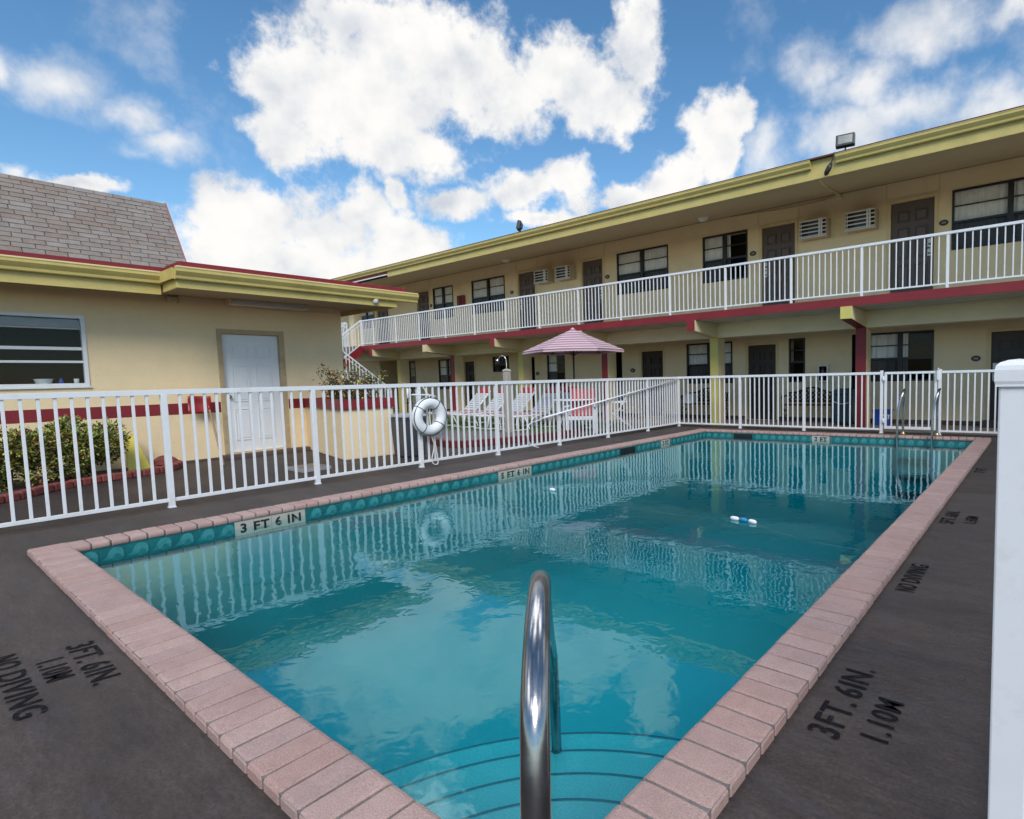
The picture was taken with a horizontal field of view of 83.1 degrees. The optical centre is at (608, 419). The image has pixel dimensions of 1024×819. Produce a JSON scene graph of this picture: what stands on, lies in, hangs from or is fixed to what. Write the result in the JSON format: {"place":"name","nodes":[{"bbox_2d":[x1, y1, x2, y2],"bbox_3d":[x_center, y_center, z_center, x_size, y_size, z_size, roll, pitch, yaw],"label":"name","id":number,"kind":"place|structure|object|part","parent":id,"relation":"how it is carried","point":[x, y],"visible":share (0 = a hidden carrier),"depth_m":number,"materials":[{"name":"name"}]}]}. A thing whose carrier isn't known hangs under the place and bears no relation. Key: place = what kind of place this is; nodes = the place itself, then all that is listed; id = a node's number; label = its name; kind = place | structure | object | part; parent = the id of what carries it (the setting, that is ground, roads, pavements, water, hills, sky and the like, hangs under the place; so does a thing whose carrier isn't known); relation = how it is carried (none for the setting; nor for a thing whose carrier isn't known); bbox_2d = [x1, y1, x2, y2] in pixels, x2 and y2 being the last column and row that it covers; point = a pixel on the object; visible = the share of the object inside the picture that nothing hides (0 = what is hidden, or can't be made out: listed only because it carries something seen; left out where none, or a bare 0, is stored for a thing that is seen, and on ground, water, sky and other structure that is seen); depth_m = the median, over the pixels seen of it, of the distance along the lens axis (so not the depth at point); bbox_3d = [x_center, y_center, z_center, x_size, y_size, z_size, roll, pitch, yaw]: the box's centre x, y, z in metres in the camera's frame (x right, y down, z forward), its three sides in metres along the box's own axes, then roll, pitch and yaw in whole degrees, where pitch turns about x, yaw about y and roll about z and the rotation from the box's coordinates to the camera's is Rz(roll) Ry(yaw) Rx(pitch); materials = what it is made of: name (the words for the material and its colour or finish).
{"place":"outdoors","nodes":[
{"label":"outdoors","id":0,"kind":"place"},
{"bbox_2d":[0,468,127,494],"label":"soil","id":1,"kind":"structure","parent":0,"point":[17,486],"depth_m":7.37,"materials":[{"name":"brown soil"}]},
{"bbox_2d":[0,425,66,491],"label":"croton shrub","id":2,"kind":"object","parent":1,"relation":"on","point":[16,452],"visible":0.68,"depth_m":6.88,"materials":[{"name":"green plant"}]},
{"bbox_2d":[42,414,132,479],"bbox_3d":[-7.038,0.363,7.677,1.028,0.888,0.944,2,5,37],"label":"croton shrub","id":3,"kind":"object","parent":1,"relation":"on","point":[65,426],"visible":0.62,"depth_m":7.49,"materials":[{"name":"green plant"}]},
{"bbox_2d":[124,435,149,470],"bbox_3d":[-6.950,0.484,8.348,0.313,0.506,0.268,2,5,37],"label":"floor sign","id":4,"kind":"object","parent":1,"relation":"on","point":[131,460],"visible":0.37,"depth_m":8.32,"materials":[{"name":"yellow plastic"}]},
{"bbox_2d":[153,455,177,466],"bbox_3d":[-6.706,0.622,8.588,0.273,0.168,0.348,2,5,37],"label":"stone","id":5,"kind":"object","parent":1,"relation":"on","point":[158,461],"visible":0.4,"depth_m":8.47,"materials":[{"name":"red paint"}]},
{"bbox_2d":[288,463,331,472],"bbox_3d":[-4.275,0.689,8.099,0.500,0.050,0.400,2,5,37],"label":"drain cover","id":6,"kind":"object","parent":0,"point":[310,467],"visible":0.64,"depth_m":8.01,"materials":[{"name":"concrete"}]},
{"bbox_2d":[0,415,996,818],"bbox_3d":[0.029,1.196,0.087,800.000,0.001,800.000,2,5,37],"label":"ground","id":7,"kind":"structure","parent":0,"point":[132,741],"depth_m":2.18,"materials":[{"name":"grey concrete"}]},
{"bbox_2d":[0,640,120,719],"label":"depth marking","id":8,"kind":"object","parent":7,"relation":"on","point":[61,675],"visible":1,"depth_m":2.40,"materials":[{"name":"paint"}]},
{"bbox_2d":[0,459,182,503],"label":"garden kerb","id":9,"kind":"structure","parent":7,"relation":"on","point":[39,490],"depth_m":7.16,"materials":[{"name":"brown brick"}]},
{"bbox_2d":[187,396,224,465],"bbox_3d":[-6.249,0.168,8.913,0.874,1.084,0.340,2,5,37],"label":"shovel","id":10,"kind":"object","parent":7,"relation":"on","point":[198,403],"visible":0.8,"depth_m":9.11,"materials":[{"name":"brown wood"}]},
{"bbox_2d":[0,173,418,479],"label":"pool house","id":11,"kind":"structure","parent":7,"relation":"on","point":[91,281],"depth_m":8.43,"materials":[{"name":"beige paint"}]},
{"bbox_2d":[33,379,52,383],"bbox_3d":[-7.851,-0.513,7.894,0.208,0.090,0.208,2,5,37],"label":"bowl","id":12,"kind":"object","parent":11,"relation":"on","point":[42,381],"visible":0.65,"depth_m":7.83,"materials":[{"name":"white ceramic"}]},
{"bbox_2d":[0,311,91,389],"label":"window","id":13,"kind":"structure","parent":11,"relation":"in","point":[9,319],"depth_m":7.81,"materials":[{"name":"black glass"}]},
{"bbox_2d":[166,296,181,302],"bbox_3d":[-6.805,-1.881,8.888,0.100,0.100,0.180,2,5,37],"label":"conduit box","id":14,"kind":"object","parent":11,"relation":"attached to","point":[177,299],"visible":1,"depth_m":8.88,"materials":[{"name":"beige paint"}]},
{"bbox_2d":[216,329,290,453],"bbox_3d":[-6.189,-0.494,9.910,0.126,2.095,1.045,2,5,37],"label":"door","id":15,"kind":"structure","parent":11,"relation":"in","point":[246,358],"depth_m":9.89,"materials":[{"name":"white paint"}]},
{"bbox_2d":[225,298,309,310],"bbox_3d":[-5.865,-1.975,9.819,0.209,0.094,1.270,2,5,37],"label":"tube light","id":16,"kind":"object","parent":11,"relation":"attached to","point":[261,304],"visible":1,"depth_m":9.70,"materials":[{"name":"beige paint"}]},
{"bbox_2d":[0,377,680,527],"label":"pool fence","id":17,"kind":"object","parent":7,"relation":"on","point":[171,499],"visible":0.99,"depth_m":6.79,"materials":[{"name":"white metal"}]},
{"bbox_2d":[406,385,446,464],"bbox_3d":[-2.527,0.089,7.984,0.170,1.149,0.560,2,5,37],"label":"lifebuoy","id":18,"kind":"object","parent":17,"relation":"hanging from","point":[421,406],"visible":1,"depth_m":7.94,"materials":[{"name":"white plastic"}]},
{"bbox_2d":[526,379,678,447],"bbox_3d":[0.139,-0.223,11.508,0.048,1.113,5.013,2,5,37],"label":"reaching pole","id":19,"kind":"object","parent":17,"relation":"attached to","point":[592,404],"visible":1,"depth_m":10.84,"materials":[{"name":"white metal"}]},
{"bbox_2d":[303,397,394,460],"bbox_3d":[-4.645,0.103,10.016,0.896,0.955,2.436,-5,6,-43],"label":"planter","id":20,"kind":"object","parent":7,"relation":"on","point":[320,421],"visible":0.67,"depth_m":9.22,"materials":[{"name":"beige paint"}]},
{"bbox_2d":[314,362,387,398],"bbox_3d":[-4.380,-0.627,9.756,1.118,0.721,1.736,-5,5,-37],"label":"bougainvillea","id":21,"kind":"object","parent":20,"relation":"in","point":[332,380],"visible":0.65,"depth_m":9.57,"materials":[{"name":"green plant"}]},
{"bbox_2d":[341,320,392,407],"bbox_3d":[-10.796,-1.753,20.974,5.314,3.792,3.001,2,5,37],"label":"outdoor staircase","id":22,"kind":"structure","parent":7,"relation":"on","point":[352,353],"depth_m":20.95,"materials":[{"name":"metal"}]},
{"bbox_2d":[391,413,425,456],"bbox_3d":[-3.258,0.247,9.274,0.461,0.690,0.421,2,5,37],"label":"trash bin","id":23,"kind":"object","parent":7,"relation":"on","point":[401,433],"visible":0.42,"depth_m":9.12,"materials":[{"name":"grey plastic"}]},
{"bbox_2d":[406,389,414,412],"bbox_3d":[-3.360,0.028,9.700,0.270,1.091,0.024,2,5,37],"label":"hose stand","id":24,"kind":"object","parent":7,"relation":"on","point":[407,402],"visible":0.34,"depth_m":9.66,"materials":[{"name":"black metal"}]},
{"bbox_2d":[27,429,990,818],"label":"swimming pool","id":25,"kind":"structure","parent":7,"relation":"in","point":[351,655],"depth_m":5.07,"materials":[{"name":"liquid"}]},
{"bbox_2d":[520,570,561,818],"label":"hand rail","id":26,"kind":"object","parent":25,"relation":"attached to","point":[539,700],"visible":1,"depth_m":0.94,"materials":[{"name":"metal"}]},
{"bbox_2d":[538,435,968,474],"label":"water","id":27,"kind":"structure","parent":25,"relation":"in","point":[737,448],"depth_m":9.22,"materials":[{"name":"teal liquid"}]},
{"bbox_2d":[471,480,864,551],"bbox_3d":[0.147,0.852,5.662,4.779,0.076,0.290,2,6,41],"label":"float line","id":28,"kind":"object","parent":27,"relation":"on","point":[741,519],"visible":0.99,"depth_m":4.97,"materials":[{"name":"plastic"}]},
{"bbox_2d":[895,388,940,499],"bbox_3d":[5.501,0.440,10.100,0.672,1.986,0.535,2,5,37],"label":"pool ladder","id":29,"kind":"object","parent":25,"relation":"attached to","point":[935,403],"visible":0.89,"depth_m":10.06,"materials":[{"name":"metal"}]},
{"bbox_2d":[609,391,631,428],"bbox_3d":[0.264,-0.206,13.126,0.619,0.897,0.512,-1,4,2],"label":"folding chair","id":30,"kind":"object","parent":7,"relation":"on","point":[619,410],"visible":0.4,"depth_m":12.91,"materials":[{"name":"white paint"}]},
{"bbox_2d":[331,105,1023,427],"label":"motel","id":31,"kind":"structure","parent":7,"relation":"on","point":[964,174],"depth_m":13.66,"materials":[{"name":"beige paint"}]},
{"bbox_2d":[361,312,374,328],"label":"window","id":32,"kind":"structure","parent":31,"relation":"in","point":[370,315],"depth_m":25.72,"materials":[{"name":"black glass"}]},
{"bbox_2d":[376,309,390,343],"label":"door","id":33,"kind":"structure","parent":31,"relation":"in","point":[382,313],"depth_m":25.03,"materials":[{"name":"brown paint"}]},
{"bbox_2d":[409,361,415,389],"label":"window","id":34,"kind":"structure","parent":31,"relation":"in","point":[412,378],"depth_m":23.95,"materials":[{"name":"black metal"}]},
{"bbox_2d":[415,289,431,339],"bbox_3d":[-7.505,-4.147,23.165,0.952,2.210,0.116,2,5,37],"label":"door","id":35,"kind":"structure","parent":31,"relation":"in","point":[423,304],"depth_m":23.16,"materials":[{"name":"brown paint"}]},
{"bbox_2d":[433,285,453,319],"bbox_3d":[-6.472,-4.577,22.331,1.270,1.220,0.110,2,5,37],"label":"window","id":36,"kind":"structure","parent":31,"relation":"in","point":[442,296],"depth_m":22.29,"materials":[{"name":"black glass"}]},
{"bbox_2d":[438,359,451,388],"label":"window","id":37,"kind":"structure","parent":31,"relation":"in","point":[445,376],"depth_m":22.62,"materials":[{"name":"black glass"}]},
{"bbox_2d":[457,295,465,305],"bbox_3d":[-5.606,-4.482,21.499,0.340,0.390,0.189,2,5,37],"label":"extinguisher cabinet","id":38,"kind":"object","parent":31,"relation":"attached to","point":[461,300],"visible":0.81,"depth_m":21.43,"materials":[{"name":"red metal"}]},
{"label":"cabinet door","id":39,"kind":"part","parent":38,"relation":"part of","materials":[{"name":"red metal"}]},
{"bbox_2d":[463,359,476,406],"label":"door","id":40,"kind":"structure","parent":31,"relation":"in","point":[469,365],"depth_m":21.72,"materials":[{"name":"brown paint"}]},
{"bbox_2d":[471,275,504,314],"bbox_3d":[-4.369,-4.510,20.719,1.810,1.220,0.111,2,5,37],"label":"window","id":41,"kind":"structure","parent":31,"relation":"in","point":[489,289],"depth_m":20.67,"materials":[{"name":"black glass"}]},
{"bbox_2d":[493,356,508,371],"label":"window","id":42,"kind":"structure","parent":31,"relation":"in","point":[496,367],"depth_m":20.59,"materials":[{"name":"black glass"}]},
{"bbox_2d":[516,220,522,231],"bbox_3d":[-2.476,-5.344,15.799,0.171,0.311,0.330,-1,4,-1],"label":"flood light","id":43,"kind":"object","parent":31,"relation":"on","point":[519,226],"visible":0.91,"depth_m":15.65,"materials":[{"name":"grey metal"}]},
{"bbox_2d":[516,268,537,329],"bbox_3d":[-2.774,-3.995,19.536,0.949,2.210,0.116,2,5,37],"label":"door","id":44,"kind":"structure","parent":31,"relation":"in","point":[525,279],"depth_m":19.54,"materials":[{"name":"brown paint"}]},
{"bbox_2d":[533,269,553,284],"bbox_3d":[-2.153,-4.699,18.744,0.650,0.440,0.350,2,5,37],"label":"air conditioner","id":45,"kind":"object","parent":31,"relation":"attached to","point":[543,276],"visible":1,"depth_m":18.63,"materials":[{"name":"paint"}]},
{"bbox_2d":[547,355,565,386],"bbox_3d":[-1.729,-1.615,18.949,0.800,1.140,0.107,2,5,37],"label":"window","id":46,"kind":"structure","parent":31,"relation":"in","point":[552,373],"depth_m":19.03,"materials":[{"name":"glass"}]},
{"bbox_2d":[554,264,575,281],"bbox_3d":[-1.391,-4.675,18.160,0.650,0.440,0.350,2,5,37],"label":"air conditioner","id":47,"kind":"object","parent":31,"relation":"attached to","point":[565,273],"visible":1,"depth_m":18.04,"materials":[{"name":"paint"}]},
{"bbox_2d":[580,255,605,323],"bbox_3d":[-0.477,-3.922,17.775,0.962,2.210,0.116,2,5,37],"label":"door","id":48,"kind":"structure","parent":31,"relation":"in","point":[591,269],"depth_m":17.77,"materials":[{"name":"brown paint"}]},
{"bbox_2d":[616,244,668,294],"bbox_3d":[0.989,-4.338,16.610,1.800,1.220,0.110,2,5,37],"label":"window","id":49,"kind":"structure","parent":31,"relation":"in","point":[653,261],"depth_m":16.55,"materials":[{"name":"black glass"}]},
{"bbox_2d":[639,348,665,416],"bbox_3d":[1.303,-1.072,16.666,0.895,1.985,0.116,2,5,37],"label":"door","id":50,"kind":"structure","parent":31,"relation":"in","point":[651,361],"depth_m":16.65,"materials":[{"name":"brown paint"}]},
{"bbox_2d":[361,220,1023,345],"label":"balcony railing","id":51,"kind":"object","parent":31,"relation":"on","point":[947,283],"visible":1,"depth_m":12.57,"materials":[{"name":"white metal"}]},
{"bbox_2d":[697,216,708,221],"bbox_3d":[2.369,-5.048,14.289,0.300,0.140,0.300,2,5,37],"label":"ceiling light","id":52,"kind":"object","parent":31,"relation":"attached to","point":[703,219],"visible":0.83,"depth_m":14.21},
{"bbox_2d":[686,341,732,383],"bbox_3d":[2.753,-1.532,15.509,1.380,1.100,0.110,2,5,37],"label":"window","id":53,"kind":"structure","parent":31,"relation":"in","point":[698,355],"depth_m":15.64,"materials":[{"name":"glass"}]},
{"bbox_2d":[702,229,747,283],"bbox_3d":[3.078,-4.271,15.009,1.285,1.220,0.111,2,5,37],"label":"window","id":54,"kind":"structure","parent":31,"relation":"in","point":[716,248],"depth_m":15.06,"materials":[{"name":"black glass"}]},
{"bbox_2d":[745,341,778,419],"bbox_3d":[3.954,-0.987,14.633,0.890,1.985,0.116,2,5,37],"label":"door","id":55,"kind":"structure","parent":31,"relation":"in","point":[761,358],"depth_m":14.63,"materials":[{"name":"brown paint"}]},
{"bbox_2d":[759,218,797,305],"bbox_3d":[4.235,-3.770,14.162,0.988,2.210,0.116,2,5,37],"label":"door","id":56,"kind":"structure","parent":31,"relation":"in","point":[778,239],"depth_m":14.16,"materials":[{"name":"brown paint"}]},
{"bbox_2d":[789,338,804,381],"bbox_3d":[4.648,-1.456,14.027,0.405,1.075,0.062,2,5,37],"label":"window","id":57,"kind":"structure","parent":31,"relation":"in","point":[795,367],"depth_m":14.03,"materials":[{"name":"black glass"}]},
{"bbox_2d":[799,217,830,241],"bbox_3d":[4.844,-4.475,13.379,0.650,0.440,0.350,2,5,37],"label":"air conditioner","id":58,"kind":"object","parent":31,"relation":"attached to","point":[815,229],"visible":1,"depth_m":13.28,"materials":[{"name":"paint"}]},
{"bbox_2d":[818,365,829,381],"bbox_3d":[5.117,-1.094,13.555,0.230,0.400,0.189,2,5,37],"label":"extinguisher cabinet","id":59,"kind":"object","parent":31,"relation":"attached to","point":[823,368],"visible":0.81,"depth_m":13.49,"materials":[{"name":"white metal"}]},
{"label":"cabinet door","id":60,"kind":"part","parent":59,"relation":"part of","materials":[{"name":"glass"}]},
{"bbox_2d":[824,152,834,175],"bbox_3d":[4.090,-4.727,10.536,0.190,0.390,0.102,2,5,37],"label":"hanging sensor","id":61,"kind":"object","parent":31,"relation":"hanging from","point":[828,169],"visible":1,"depth_m":10.52,"materials":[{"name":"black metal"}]},
{"bbox_2d":[835,132,854,149],"bbox_3d":[4.388,-5.124,10.541,0.330,0.311,0.171,1,5,29],"label":"flood light","id":62,"kind":"object","parent":31,"relation":"on","point":[845,141],"visible":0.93,"depth_m":10.48,"materials":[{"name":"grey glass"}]},
{"bbox_2d":[845,207,878,233],"bbox_3d":[5.669,-4.458,12.746,0.650,0.440,0.350,2,5,37],"label":"air conditioner","id":63,"kind":"object","parent":31,"relation":"attached to","point":[862,220],"visible":1,"depth_m":12.65,"materials":[{"name":"paint"}]},
{"bbox_2d":[871,330,933,380],"bbox_3d":[6.488,-1.397,12.647,1.315,1.090,0.111,2,5,37],"label":"window","id":64,"kind":"structure","parent":31,"relation":"in","point":[889,350],"depth_m":12.65,"materials":[{"name":"black glass"}]},
{"bbox_2d":[886,192,938,293],"bbox_3d":[6.591,-3.695,12.355,0.992,2.210,0.116,2,5,37],"label":"door","id":65,"kind":"structure","parent":31,"relation":"in","point":[913,216],"depth_m":12.33,"materials":[{"name":"brown paint"}]},
{"bbox_2d":[939,220,947,225],"bbox_3d":[7.024,-4.122,11.918,0.170,0.120,0.016,2,5,37],"label":"room plate","id":66,"kind":"object","parent":31,"relation":"attached to","point":[943,222],"visible":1,"depth_m":11.92,"materials":[{"name":"black metal"}]},
{"bbox_2d":[971,356,980,360],"bbox_3d":[7.587,-1.257,11.748,0.170,0.120,0.016,2,5,37],"label":"room plate","id":67,"kind":"object","parent":31,"relation":"attached to","point":[975,358],"visible":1,"depth_m":11.74,"materials":[{"name":"black metal"}]},
{"bbox_2d":[951,177,1023,249],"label":"window","id":68,"kind":"structure","parent":31,"relation":"in","point":[1002,201],"depth_m":11.47,"materials":[{"name":"black glass"}]},
{"bbox_2d":[985,326,1023,419],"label":"door","id":69,"kind":"structure","parent":31,"relation":"in","point":[1006,343],"depth_m":11.54,"materials":[{"name":"brown paint"}]},
{"bbox_2d":[393,410,997,435],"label":"walkway","id":70,"kind":"structure","parent":7,"relation":"on","point":[963,427],"depth_m":12.89,"materials":[{"name":"concrete"}]},
{"bbox_2d":[680,388,727,419],"bbox_3d":[2.538,-0.412,15.129,1.200,0.851,0.479,2,5,37],"label":"garden bench","id":71,"kind":"object","parent":70,"relation":"on","point":[703,389],"visible":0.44,"depth_m":15.28,"materials":[{"name":"black metal"}]},
{"bbox_2d":[685,394,695,402],"bbox_3d":[2.186,-0.557,15.222,0.240,0.255,0.200,2,5,37],"label":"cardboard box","id":72,"kind":"object","parent":71,"relation":"on","point":[690,398],"visible":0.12,"depth_m":15.15,"materials":[{"name":"white cardboard"}]},
{"bbox_2d":[781,387,833,423],"bbox_3d":[4.736,-0.341,13.444,1.200,0.851,0.479,2,5,37],"label":"garden bench","id":73,"kind":"object","parent":70,"relation":"on","point":[807,388],"visible":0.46,"depth_m":13.53,"materials":[{"name":"black metal"}]},
{"bbox_2d":[831,388,854,423],"bbox_3d":[5.296,-0.280,12.780,0.430,0.830,0.586,2,5,37],"label":"wheeled bin","id":74,"kind":"object","parent":70,"relation":"on","point":[841,395],"visible":0.62,"depth_m":12.62,"materials":[{"name":"teal plastic"}]},
{"bbox_2d":[872,409,893,424],"bbox_3d":[6.023,-0.048,12.504,0.385,0.340,0.325,2,5,37],"label":"recycling bin","id":75,"kind":"object","parent":70,"relation":"on","point":[877,416],"visible":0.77,"depth_m":12.42,"materials":[{"name":"blue plastic"}]},
{"bbox_2d":[679,369,997,434],"bbox_3d":[4.479,-0.357,11.560,6.946,1.212,0.073,2,5,36],"label":"pool fence","id":76,"kind":"object","parent":7,"relation":"on","point":[804,426],"visible":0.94,"depth_m":11.70,"materials":[{"name":"white metal"}]},
{"bbox_2d":[881,368,938,429],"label":"pool gate","id":77,"kind":"structure","parent":76,"relation":"attached to","point":[884,419],"depth_m":10.68,"materials":[{"name":"white metal"}]},
{"bbox_2d":[807,668,904,743],"bbox_3d":[0.922,1.027,2.054,0.241,0.001,0.530,2,5,37],"label":"depth marking","id":78,"kind":"object","parent":7,"relation":"on","point":[889,704],"visible":1,"depth_m":2.02,"materials":[{"name":"paint"}]},
{"bbox_2d":[895,563,928,591],"bbox_3d":[1.768,0.915,3.304,0.098,0.001,0.520,2,5,37],"label":"no diving marking","id":79,"kind":"object","parent":7,"relation":"on","point":[902,579],"visible":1,"depth_m":3.29,"materials":[{"name":"paint"}]},
{"bbox_2d":[939,511,977,523],"bbox_3d":[2.834,0.796,4.584,0.240,0.001,0.480,2,5,37],"label":"depth marking","id":80,"kind":"object","parent":7,"relation":"on","point":[970,517],"visible":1,"depth_m":4.56,"materials":[{"name":"paint"}]},
{"bbox_2d":[987,359,1023,818],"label":"pool fence","id":81,"kind":"object","parent":7,"relation":"on","point":[1006,776],"visible":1,"depth_m":1.26,"materials":[{"name":"white metal"}]},
{"bbox_2d":[0,0,1023,278],"label":"sky","id":82,"kind":"structure","parent":0,"point":[325,139],"materials":[{"name":"blue"}]},
{"bbox_2d":[425,416,634,432],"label":"lawn","id":83,"kind":"structure","parent":0,"point":[431,417],"depth_m":14.94,"materials":[{"name":"green plant"}]},
{"bbox_2d":[428,388,490,425],"bbox_3d":[-4.081,-0.370,15.950,0.632,0.989,1.940,3,6,43],"label":"sun lounger","id":84,"kind":"object","parent":83,"relation":"on","point":[476,399],"visible":0.35,"depth_m":16.19,"materials":[{"name":"white paint"}]},
{"bbox_2d":[447,389,504,427],"bbox_3d":[-3.349,-0.338,15.263,0.632,0.989,1.940,3,6,44],"label":"sun lounger","id":85,"kind":"object","parent":83,"relation":"on","point":[487,407],"visible":0.44,"depth_m":15.31,"materials":[{"name":"white paint"}]},
{"bbox_2d":[470,387,536,429],"bbox_3d":[-2.616,-0.305,14.576,0.632,0.989,1.940,3,6,43],"label":"sun lounger","id":86,"kind":"object","parent":83,"relation":"on","point":[514,402],"visible":0.5,"depth_m":14.76,"materials":[{"name":"white paint"}]},
{"bbox_2d":[499,387,562,430],"bbox_3d":[-1.863,-0.281,13.998,0.632,0.989,1.940,2,5,40],"label":"sun lounger","id":87,"kind":"object","parent":83,"relation":"on","point":[538,407],"visible":0.45,"depth_m":14.20,"materials":[{"name":"white paint"}]},
{"bbox_2d":[522,328,623,430],"bbox_3d":[-0.804,-0.927,13.149,2.174,2.370,2.326,2,5,37],"label":"patio umbrella","id":88,"kind":"object","parent":83,"relation":"on","point":[573,342],"visible":0.94,"depth_m":12.66,"materials":[{"name":"pink fabric"}]},
{"bbox_2d":[560,386,592,427],"bbox_3d":[-0.860,-0.322,14.235,0.632,0.989,1.940,-2,4,-14],"label":"sun lounger","id":89,"kind":"object","parent":83,"relation":"on","point":[561,410],"visible":0.13,"depth_m":14.67,"materials":[{"name":"white paint"}]},
{"bbox_2d":[428,415,654,439],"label":"path","id":90,"kind":"structure","parent":0,"point":[467,434],"depth_m":12.81,"materials":[{"name":"grey concrete"}]},
{"bbox_2d":[426,429,578,447],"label":"garden kerb","id":91,"kind":"structure","parent":90,"relation":"on","point":[478,441],"depth_m":10.75,"materials":[{"name":"red brick"}]},
{"bbox_2d":[496,356,512,431],"bbox_3d":[-2.413,-0.582,13.094,0.340,1.766,0.184,2,5,37],"label":"shower post","id":92,"kind":"object","parent":90,"relation":"on","point":[506,374],"visible":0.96,"depth_m":13.02,"materials":[{"name":"metal"}]},
{"bbox_2d":[554,398,592,429],"bbox_3d":[-0.784,-0.107,13.209,1.060,0.736,1.060,2,5,37],"label":"patio table","id":93,"kind":"object","parent":90,"relation":"on","point":[568,402],"visible":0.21,"depth_m":12.88,"materials":[{"name":"white paint"}]},
{"bbox_2d":[564,388,597,433],"bbox_3d":[-0.595,-0.194,12.591,0.700,0.971,0.776,-1,4,2],"label":"garden armchair","id":94,"kind":"object","parent":90,"relation":"on","point":[569,415],"visible":0.48,"depth_m":12.84,"materials":[{"name":"white paint"}]},
{"bbox_2d":[979,420,997,427],"bbox_3d":[7.730,0.094,11.456,0.430,0.128,0.300,2,5,37],"label":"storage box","id":95,"kind":"object","parent":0,"point":[991,423],"visible":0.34,"depth_m":11.39,"materials":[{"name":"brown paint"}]}
]}

